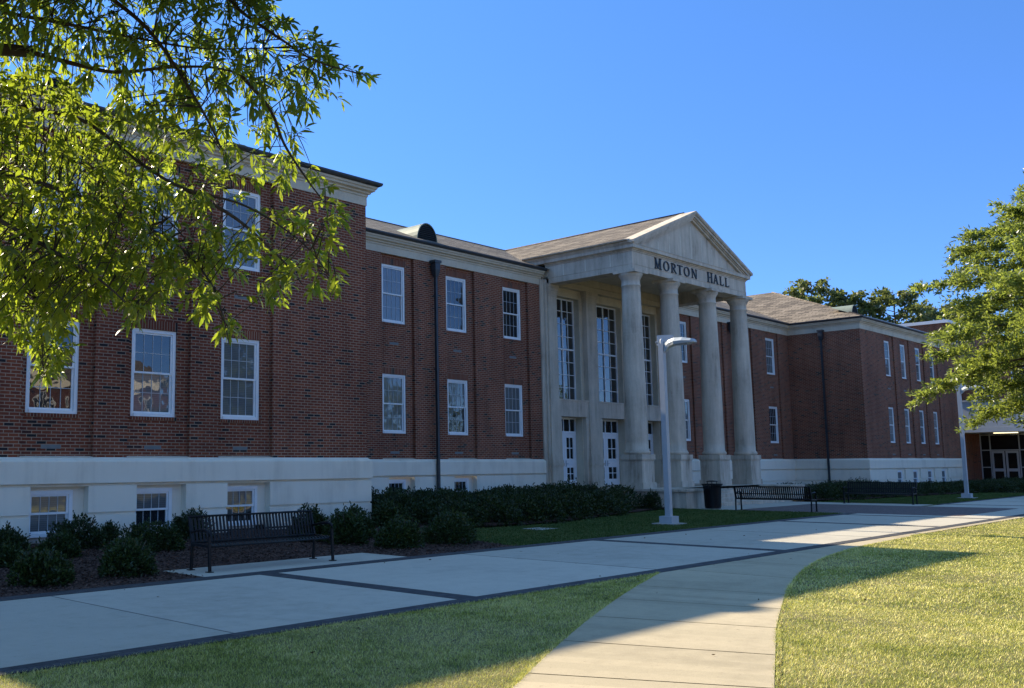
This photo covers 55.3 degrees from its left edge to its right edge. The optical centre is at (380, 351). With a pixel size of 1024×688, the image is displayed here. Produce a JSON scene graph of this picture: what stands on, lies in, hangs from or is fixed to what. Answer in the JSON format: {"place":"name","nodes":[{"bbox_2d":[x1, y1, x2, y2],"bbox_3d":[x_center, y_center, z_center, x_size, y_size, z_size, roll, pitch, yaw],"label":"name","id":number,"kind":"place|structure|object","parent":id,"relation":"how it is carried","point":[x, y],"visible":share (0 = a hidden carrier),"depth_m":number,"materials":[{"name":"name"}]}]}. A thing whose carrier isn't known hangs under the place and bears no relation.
{"place":"outdoors","nodes":[
{"label":"outdoors","id":0,"kind":"place"},
{"bbox_2d":[0,496,1023,667],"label":"walk","id":1,"kind":"structure","parent":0,"point":[40,629],"depth_m":13.33,"materials":[{"name":"concrete"}]},
{"bbox_2d":[0,496,1023,677],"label":"paving bands","id":2,"kind":"object","parent":1,"relation":"on","point":[458,600],"visible":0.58,"depth_m":13.29,"materials":[{"name":"grey concrete"}]},
{"bbox_2d":[51,501,1014,632],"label":"walk joints","id":3,"kind":"object","parent":1,"relation":"on","point":[468,554],"visible":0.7,"depth_m":11.89,"materials":[{"name":"grey concrete"}]},
{"bbox_2d":[124,529,1010,668],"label":"fallen leaves","id":4,"kind":"object","parent":1,"relation":"on","point":[558,553],"visible":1,"depth_m":11.21,"materials":[{"name":"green plant"}]},
{"bbox_2d":[701,480,722,508],"bbox_3d":[12.352,5.325,35.885,0.776,1.040,0.776,6,-9,-44],"label":"trash can","id":5,"kind":"object","parent":1,"relation":"on","point":[712,496],"visible":1,"depth_m":35.64,"materials":[{"name":"black metal"}]},
{"bbox_2d":[843,482,917,504],"bbox_3d":[20.145,5.717,38.927,2.660,0.867,0.680,-7,-9,44],"label":"park bench","id":6,"kind":"object","parent":1,"relation":"on","point":[887,488],"visible":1,"depth_m":39.03,"materials":[{"name":"black metal"}]},
{"bbox_2d":[898,319,1023,480],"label":"entrance building","id":7,"kind":"structure","parent":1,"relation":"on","point":[994,449],"depth_m":70.58,"materials":[{"name":"brown brick"}]},
{"bbox_2d":[976,380,992,396],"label":"window","id":8,"kind":"structure","parent":7,"relation":"in","point":[981,380],"depth_m":69.62,"materials":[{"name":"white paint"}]},
{"bbox_2d":[991,451,1005,478],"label":"glass door","id":9,"kind":"structure","parent":7,"relation":"in","point":[993,464],"depth_m":70.67,"materials":[{"name":"metal"}]},
{"bbox_2d":[1005,451,1020,477],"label":"glass door","id":10,"kind":"structure","parent":7,"relation":"in","point":[1006,452],"depth_m":70.00,"materials":[{"name":"metal"}]},
{"bbox_2d":[1011,367,1023,390],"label":"window","id":11,"kind":"structure","parent":7,"relation":"in","point":[1023,367],"depth_m":68.14,"materials":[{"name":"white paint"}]},
{"bbox_2d":[0,491,1023,687],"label":"lawn","id":12,"kind":"structure","parent":0,"point":[444,679],"depth_m":9.05,"materials":[{"name":"plant"}]},
{"bbox_2d":[0,0,381,389],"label":"willow oak","id":13,"kind":"object","parent":12,"relation":"on","point":[54,285],"visible":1,"depth_m":6.71,"materials":[{"name":"green plant"}]},
{"bbox_2d":[164,553,404,576],"bbox_3d":[-1.497,3.667,16.526,4.360,0.061,1.245,6,-9,-44],"label":"bench pad","id":14,"kind":"object","parent":12,"relation":"on","point":[267,565],"visible":0.64,"depth_m":16.34,"materials":[{"name":"concrete"}]},
{"bbox_2d":[187,510,336,572],"bbox_3d":[-1.970,3.181,16.327,2.660,0.867,0.680,6,-9,-44],"label":"park bench","id":15,"kind":"object","parent":14,"relation":"on","point":[209,531],"visible":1,"depth_m":16.42,"materials":[{"name":"black metal"}]},
{"bbox_2d":[0,491,974,596],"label":"mulch bed","id":16,"kind":"object","parent":12,"relation":"on","point":[171,567],"visible":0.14,"depth_m":17.77,"materials":[{"name":"brown wood"}]},
{"bbox_2d":[0,536,26,567],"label":"shrub","id":17,"kind":"object","parent":16,"relation":"on","point":[8,553],"visible":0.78,"depth_m":15.75,"materials":[{"name":"green plant"}]},
{"bbox_2d":[0,520,31,551],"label":"shrub","id":18,"kind":"object","parent":16,"relation":"on","point":[16,538],"visible":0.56,"depth_m":18.10,"materials":[{"name":"green plant"}]},
{"bbox_2d":[3,543,75,587],"bbox_3d":[-4.836,3.064,13.847,0.977,0.644,0.966,-1,-7,3],"label":"shrub","id":19,"kind":"object","parent":16,"relation":"on","point":[42,567],"visible":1,"depth_m":13.63,"materials":[{"name":"green plant"}]},
{"bbox_2d":[30,528,85,557],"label":"shrub","id":20,"kind":"object","parent":16,"relation":"on","point":[65,541],"visible":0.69,"depth_m":17.36,"materials":[{"name":"green plant"}]},
{"bbox_2d":[45,510,108,549],"bbox_3d":[-6.127,3.653,19.547,1.293,0.850,1.282,6,-9,-44],"label":"shrub","id":21,"kind":"object","parent":16,"relation":"on","point":[96,536],"visible":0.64,"depth_m":19.45,"materials":[{"name":"green plant"}]},
{"bbox_2d":[101,520,119,540],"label":"shrub","id":22,"kind":"object","parent":16,"relation":"on","point":[112,530],"visible":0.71,"depth_m":21.51,"materials":[{"name":"green plant"}]},
{"bbox_2d":[97,532,159,577],"bbox_3d":[-3.913,3.163,14.970,0.946,0.686,1.180,2,-7,-17],"label":"shrub","id":23,"kind":"object","parent":16,"relation":"on","point":[133,557],"visible":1,"depth_m":14.77,"materials":[{"name":"green plant"}]},
{"bbox_2d":[118,517,186,551],"bbox_3d":[-4.410,3.595,18.772,1.388,0.763,1.181,6,-9,-44],"label":"shrub","id":24,"kind":"object","parent":16,"relation":"on","point":[164,536],"visible":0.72,"depth_m":18.54,"materials":[{"name":"green plant"}]},
{"bbox_2d":[170,505,213,538],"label":"shrub","id":25,"kind":"object","parent":16,"relation":"on","point":[181,523],"visible":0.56,"depth_m":21.70,"materials":[{"name":"green plant"}]},
{"bbox_2d":[286,502,330,542],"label":"shrub","id":26,"kind":"object","parent":16,"relation":"on","point":[317,518],"visible":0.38,"depth_m":20.85,"materials":[{"name":"green plant"}]},
{"bbox_2d":[320,503,369,545],"bbox_3d":[-0.704,3.658,20.256,0.920,0.951,1.114,6,-9,-44],"label":"shrub","id":27,"kind":"object","parent":16,"relation":"on","point":[350,527],"visible":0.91,"depth_m":20.07,"materials":[{"name":"green plant"}]},
{"bbox_2d":[341,500,377,538],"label":"shrub","id":28,"kind":"object","parent":16,"relation":"on","point":[368,524],"visible":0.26,"depth_m":21.57,"materials":[{"name":"green plant"}]},
{"bbox_2d":[369,498,411,527],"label":"shrub","id":29,"kind":"object","parent":16,"relation":"on","point":[387,513],"visible":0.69,"depth_m":25.42,"materials":[{"name":"green plant"}]},
{"bbox_2d":[372,511,425,548],"bbox_3d":[0.383,3.643,19.626,1.052,0.796,1.033,6,-9,-44],"label":"shrub","id":30,"kind":"object","parent":16,"relation":"on","point":[390,535],"visible":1,"depth_m":19.44,"materials":[{"name":"green plant"}]},
{"bbox_2d":[402,494,430,519],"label":"shrub","id":31,"kind":"object","parent":16,"relation":"on","point":[419,509],"visible":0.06,"depth_m":28.49,"materials":[{"name":"green plant"}]},
{"bbox_2d":[421,509,477,545],"bbox_3d":[1.470,3.751,20.631,1.297,0.794,1.283,-3,-7,18],"label":"shrub","id":32,"kind":"object","parent":16,"relation":"on","point":[451,526],"visible":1,"depth_m":20.36,"materials":[{"name":"green plant"}]},
{"bbox_2d":[368,475,643,527],"bbox_3d":[4.342,4.865,31.980,13.512,1.384,7.873,6,-9,-44],"label":"hedge","id":33,"kind":"object","parent":16,"relation":"on","point":[560,502],"visible":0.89,"depth_m":28.37,"materials":[{"name":"green plant"}]},
{"bbox_2d":[640,488,663,510],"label":"shrub","id":34,"kind":"object","parent":16,"relation":"on","point":[650,502],"visible":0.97,"depth_m":34.98,"materials":[{"name":"green plant"}]},
{"bbox_2d":[777,476,930,500],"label":"hedge","id":35,"kind":"object","parent":16,"relation":"on","point":[827,490],"visible":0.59,"depth_m":44.36,"materials":[{"name":"green plant"}]},
{"bbox_2d":[903,476,1023,494],"bbox_3d":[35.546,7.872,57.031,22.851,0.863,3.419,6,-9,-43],"label":"hedge","id":36,"kind":"object","parent":16,"relation":"on","point":[945,487],"visible":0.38,"depth_m":51.34,"materials":[{"name":"green plant"}]},
{"bbox_2d":[523,527,558,530],"bbox_3d":[4.145,4.631,25.028,0.700,0.062,0.650,6,-9,-44],"label":"utility cover","id":37,"kind":"object","parent":12,"relation":"on","point":[540,528],"visible":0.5,"depth_m":25.01,"materials":[{"name":"concrete"}]},
{"bbox_2d":[652,335,696,524],"bbox_3d":[8.188,2.145,26.681,0.680,5.330,1.370,6,-9,-44],"label":"street lamp","id":38,"kind":"object","parent":12,"relation":"on","point":[665,343],"visible":0.98,"depth_m":26.83,"materials":[{"name":"grey metal"}]},
{"bbox_2d":[463,492,1023,545],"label":"shade grass","id":39,"kind":"structure","parent":12,"relation":"on","point":[607,526],"depth_m":27.40,"materials":[{"name":"green plant"}]},
{"bbox_2d":[507,518,1018,687],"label":"soil edge","id":40,"kind":"object","parent":12,"relation":"on","point":[777,629],"visible":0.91,"depth_m":8.84,"materials":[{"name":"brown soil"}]},
{"bbox_2d":[905,168,1023,433],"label":"oak tree","id":41,"kind":"object","parent":12,"relation":"on","point":[1005,283],"visible":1,"depth_m":21.97,"materials":[{"name":"green plant"}]},
{"bbox_2d":[955,383,983,497],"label":"street lamp","id":42,"kind":"object","parent":12,"relation":"on","point":[960,391],"visible":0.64,"depth_m":44.32,"materials":[{"name":"grey metal"}]},
{"bbox_2d":[0,0,1023,332],"label":"sky","id":43,"kind":"structure","parent":0,"point":[847,142],"materials":[{"name":"blue"}]},
{"bbox_2d":[513,516,1023,687],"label":"curved path","id":44,"kind":"structure","parent":0,"point":[689,664],"depth_m":9.45,"materials":[{"name":"concrete"}]},
{"bbox_2d":[739,504,1017,515],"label":"plaza paving","id":45,"kind":"structure","parent":0,"point":[909,510],"depth_m":33.88,"materials":[{"name":"grey concrete"}]},
{"bbox_2d":[733,486,818,511],"bbox_3d":[13.687,5.115,33.484,2.660,0.867,0.680,-6,-9,41],"label":"park bench","id":46,"kind":"object","parent":45,"relation":"on","point":[740,493],"visible":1,"depth_m":33.30,"materials":[{"name":"black metal"}]},
{"label":"ground","id":47,"kind":"structure","parent":0,"visible":0},
{"bbox_2d":[0,77,962,543],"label":"brick hall","id":48,"kind":"structure","parent":47,"relation":"on","point":[424,355],"depth_m":36.65,"materials":[{"name":"brick"}]},
{"bbox_2d":[28,490,72,537],"bbox_3d":[-7.274,3.557,21.130,1.060,1.000,0.130,6,-9,-44],"label":"basement window","id":49,"kind":"structure","parent":48,"relation":"in","point":[46,507],"depth_m":21.14,"materials":[{"name":"white glass"}]},
{"bbox_2d":[24,308,81,417],"bbox_3d":[-7.340,0.262,21.556,1.265,2.420,0.157,6,-9,-44],"label":"window","id":50,"kind":"structure","parent":48,"relation":"in","point":[60,397],"depth_m":21.61,"materials":[{"name":"grey glass"}]},
{"bbox_2d":[32,133,85,244],"bbox_3d":[-7.370,-3.675,22.027,1.265,2.445,0.157,6,-9,-44],"label":"window","id":51,"kind":"structure","parent":48,"relation":"in","point":[39,144],"depth_m":22.00,"materials":[{"name":"glass"}]},
{"bbox_2d":[129,318,177,420],"bbox_3d":[-5.505,0.458,23.313,1.265,2.420,0.157,6,-9,-44],"label":"window","id":52,"kind":"structure","parent":48,"relation":"in","point":[153,364],"depth_m":23.36,"materials":[{"name":"glass"}]},
{"bbox_2d":[135,488,171,528],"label":"basement window","id":53,"kind":"structure","parent":48,"relation":"in","point":[154,503],"depth_m":22.97,"materials":[{"name":"glass"}]},
{"bbox_2d":[135,158,180,257],"bbox_3d":[-5.535,-3.478,23.784,1.265,2.445,0.157,6,-9,-44],"label":"window","id":54,"kind":"structure","parent":48,"relation":"in","point":[171,218],"depth_m":23.94,"materials":[{"name":"glass"}]},
{"bbox_2d":[220,329,260,423],"bbox_3d":[-3.671,0.654,25.069,1.265,2.420,0.157,6,-9,-44],"label":"window","id":55,"kind":"structure","parent":48,"relation":"in","point":[240,360],"depth_m":25.13,"materials":[{"name":"grey glass"}]},
{"bbox_2d":[226,486,256,525],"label":"basement window","id":56,"kind":"structure","parent":48,"relation":"in","point":[240,499],"depth_m":24.72,"materials":[{"name":"glass"}]},
{"bbox_2d":[223,178,261,274],"bbox_3d":[-3.701,-3.282,25.540,1.265,2.445,0.157,6,-9,-44],"label":"window","id":57,"kind":"structure","parent":48,"relation":"in","point":[253,200],"depth_m":25.59,"materials":[{"name":"clear glass"}]},
{"bbox_2d":[381,257,405,326],"bbox_3d":[0.432,-2.152,35.233,1.240,2.449,0.157,6,-9,-44],"label":"window","id":58,"kind":"structure","parent":48,"relation":"in","point":[393,303],"depth_m":35.29,"materials":[{"name":"glass"}]},
{"bbox_2d":[382,367,406,435],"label":"window","id":59,"kind":"structure","parent":48,"relation":"in","point":[393,386],"depth_m":34.81,"materials":[{"name":"glass"}]},
{"bbox_2d":[389,479,405,490],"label":"basement window","id":60,"kind":"structure","parent":48,"relation":"in","point":[397,483],"depth_m":34.48,"materials":[{"name":"white paint"}]},
{"bbox_2d":[446,270,467,334],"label":"window","id":61,"kind":"structure","parent":48,"relation":"in","point":[455,287],"depth_m":37.67,"materials":[{"name":"clear glass"}]},
{"bbox_2d":[447,373,469,437],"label":"window","id":62,"kind":"structure","parent":48,"relation":"in","point":[456,389],"depth_m":37.19,"materials":[{"name":"glass"}]},
{"bbox_2d":[454,478,468,491],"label":"basement window","id":63,"kind":"structure","parent":48,"relation":"in","point":[460,483],"depth_m":36.86,"materials":[{"name":"white paint"}]},
{"bbox_2d":[502,281,521,342],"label":"window","id":64,"kind":"structure","parent":48,"relation":"in","point":[511,297],"depth_m":40.07,"materials":[{"name":"white glass"}]},
{"bbox_2d":[504,378,524,438],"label":"window","id":65,"kind":"structure","parent":48,"relation":"in","point":[513,393],"depth_m":39.59,"materials":[{"name":"grey glass"}]},
{"bbox_2d":[562,433,564,480],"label":"door","id":66,"kind":"structure","parent":48,"relation":"in","point":[562,433],"depth_m":42.08,"materials":[{"name":"white paint"}]},
{"bbox_2d":[557,298,575,399],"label":"tall window","id":67,"kind":"structure","parent":48,"relation":"in","point":[565,314],"depth_m":42.82,"materials":[{"name":"glass"}]},
{"bbox_2d":[564,434,576,484],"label":"door","id":68,"kind":"structure","parent":48,"relation":"in","point":[569,439],"depth_m":42.43,"materials":[{"name":"white paint"}]},
{"bbox_2d":[603,435,606,484],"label":"door","id":69,"kind":"structure","parent":48,"relation":"in","point":[604,437],"depth_m":44.27,"materials":[{"name":"white paint"}]},
{"bbox_2d":[596,305,618,402],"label":"tall window","id":70,"kind":"structure","parent":48,"relation":"in","point":[605,317],"depth_m":45.06,"materials":[{"name":"white glass"}]},
{"bbox_2d":[606,435,618,484],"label":"door","id":71,"kind":"structure","parent":48,"relation":"in","point":[612,460],"depth_m":44.72,"materials":[{"name":"white paint"}]},
{"bbox_2d":[642,314,652,404],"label":"tall window","id":72,"kind":"structure","parent":48,"relation":"in","point":[645,318],"depth_m":47.54,"materials":[{"name":"white glass"}]},
{"bbox_2d":[648,436,652,453],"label":"door","id":73,"kind":"structure","parent":48,"relation":"in","point":[649,437],"depth_m":47.15,"materials":[{"name":"white paint"}]},
{"bbox_2d":[679,317,688,364],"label":"window","id":74,"kind":"structure","parent":48,"relation":"in","point":[682,324],"depth_m":49.80,"materials":[{"name":"white paint"}]},
{"bbox_2d":[684,395,691,442],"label":"window","id":75,"kind":"structure","parent":48,"relation":"in","point":[686,397],"depth_m":49.34,"materials":[{"name":"white paint"}]},
{"bbox_2d":[765,334,775,376],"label":"window","id":76,"kind":"structure","parent":48,"relation":"in","point":[769,346],"depth_m":56.77,"materials":[{"name":"white glass"}]},
{"bbox_2d":[769,402,779,444],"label":"window","id":77,"kind":"structure","parent":48,"relation":"in","point":[773,417],"depth_m":56.29,"materials":[{"name":"white glass"}]},
{"bbox_2d":[883,337,891,377],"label":"window","id":78,"kind":"structure","parent":48,"relation":"in","point":[886,347],"depth_m":58.33,"materials":[{"name":"white paint"}]},
{"bbox_2d":[888,403,896,443],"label":"window","id":79,"kind":"structure","parent":48,"relation":"in","point":[890,406],"depth_m":57.86,"materials":[{"name":"white paint"}]},
{"bbox_2d":[897,470,902,481],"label":"basement window","id":80,"kind":"structure","parent":48,"relation":"in","point":[900,478],"depth_m":57.70,"materials":[{"name":"white paint"}]},
{"bbox_2d":[899,340,907,380],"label":"window","id":81,"kind":"structure","parent":48,"relation":"in","point":[902,355],"depth_m":60.23,"materials":[{"name":"white glass"}]},
{"bbox_2d":[904,405,911,444],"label":"window","id":82,"kind":"structure","parent":48,"relation":"in","point":[906,410],"depth_m":59.76,"materials":[{"name":"white glass"}]},
{"bbox_2d":[913,470,917,481],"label":"basement window","id":83,"kind":"structure","parent":48,"relation":"in","point":[915,472],"depth_m":59.57,"materials":[{"name":"white paint"}]},
{"bbox_2d":[914,344,920,382],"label":"window","id":84,"kind":"structure","parent":48,"relation":"in","point":[916,346],"depth_m":62.14,"materials":[{"name":"glass"}]},
{"bbox_2d":[919,407,926,444],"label":"window","id":85,"kind":"structure","parent":48,"relation":"in","point":[920,408],"depth_m":61.64,"materials":[{"name":"white paint"}]},
{"bbox_2d":[928,470,932,480],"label":"basement window","id":86,"kind":"structure","parent":48,"relation":"in","point":[929,471],"depth_m":61.49,"materials":[{"name":"white paint"}]},
{"bbox_2d":[928,349,933,384],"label":"window","id":87,"kind":"structure","parent":48,"relation":"in","point":[931,365],"depth_m":64.02,"materials":[{"name":"white glass"}]},
{"bbox_2d":[933,408,939,445],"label":"window","id":88,"kind":"structure","parent":48,"relation":"in","point":[935,411],"depth_m":63.53,"materials":[{"name":"white paint"}]},
{"bbox_2d":[942,469,945,481],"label":"basement window","id":89,"kind":"structure","parent":48,"relation":"in","point":[943,471],"depth_m":63.39,"materials":[{"name":"glass"}]},
{"bbox_2d":[779,276,898,323],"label":"background tree","id":90,"kind":"object","parent":47,"relation":"on","point":[800,289],"visible":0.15,"depth_m":82.75,"materials":[{"name":"green plant"}]},
{"bbox_2d":[824,287,894,322],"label":"background tree","id":91,"kind":"object","parent":47,"relation":"on","point":[853,299],"visible":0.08,"depth_m":81.55,"materials":[{"name":"green plant"}]},
{"bbox_2d":[864,286,945,323],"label":"background tree","id":92,"kind":"object","parent":47,"relation":"on","point":[888,298],"visible":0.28,"depth_m":80.77,"materials":[{"name":"green plant"}]},
{"bbox_2d":[903,300,975,323],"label":"background tree","id":93,"kind":"object","parent":47,"relation":"on","point":[945,307],"visible":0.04,"depth_m":82.85,"materials":[{"name":"green plant"}]},
{"bbox_2d":[942,301,1023,333],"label":"background tree","id":94,"kind":"object","parent":47,"relation":"on","point":[982,318],"depth_m":82.90,"materials":[{"name":"green plant"}]}
]}

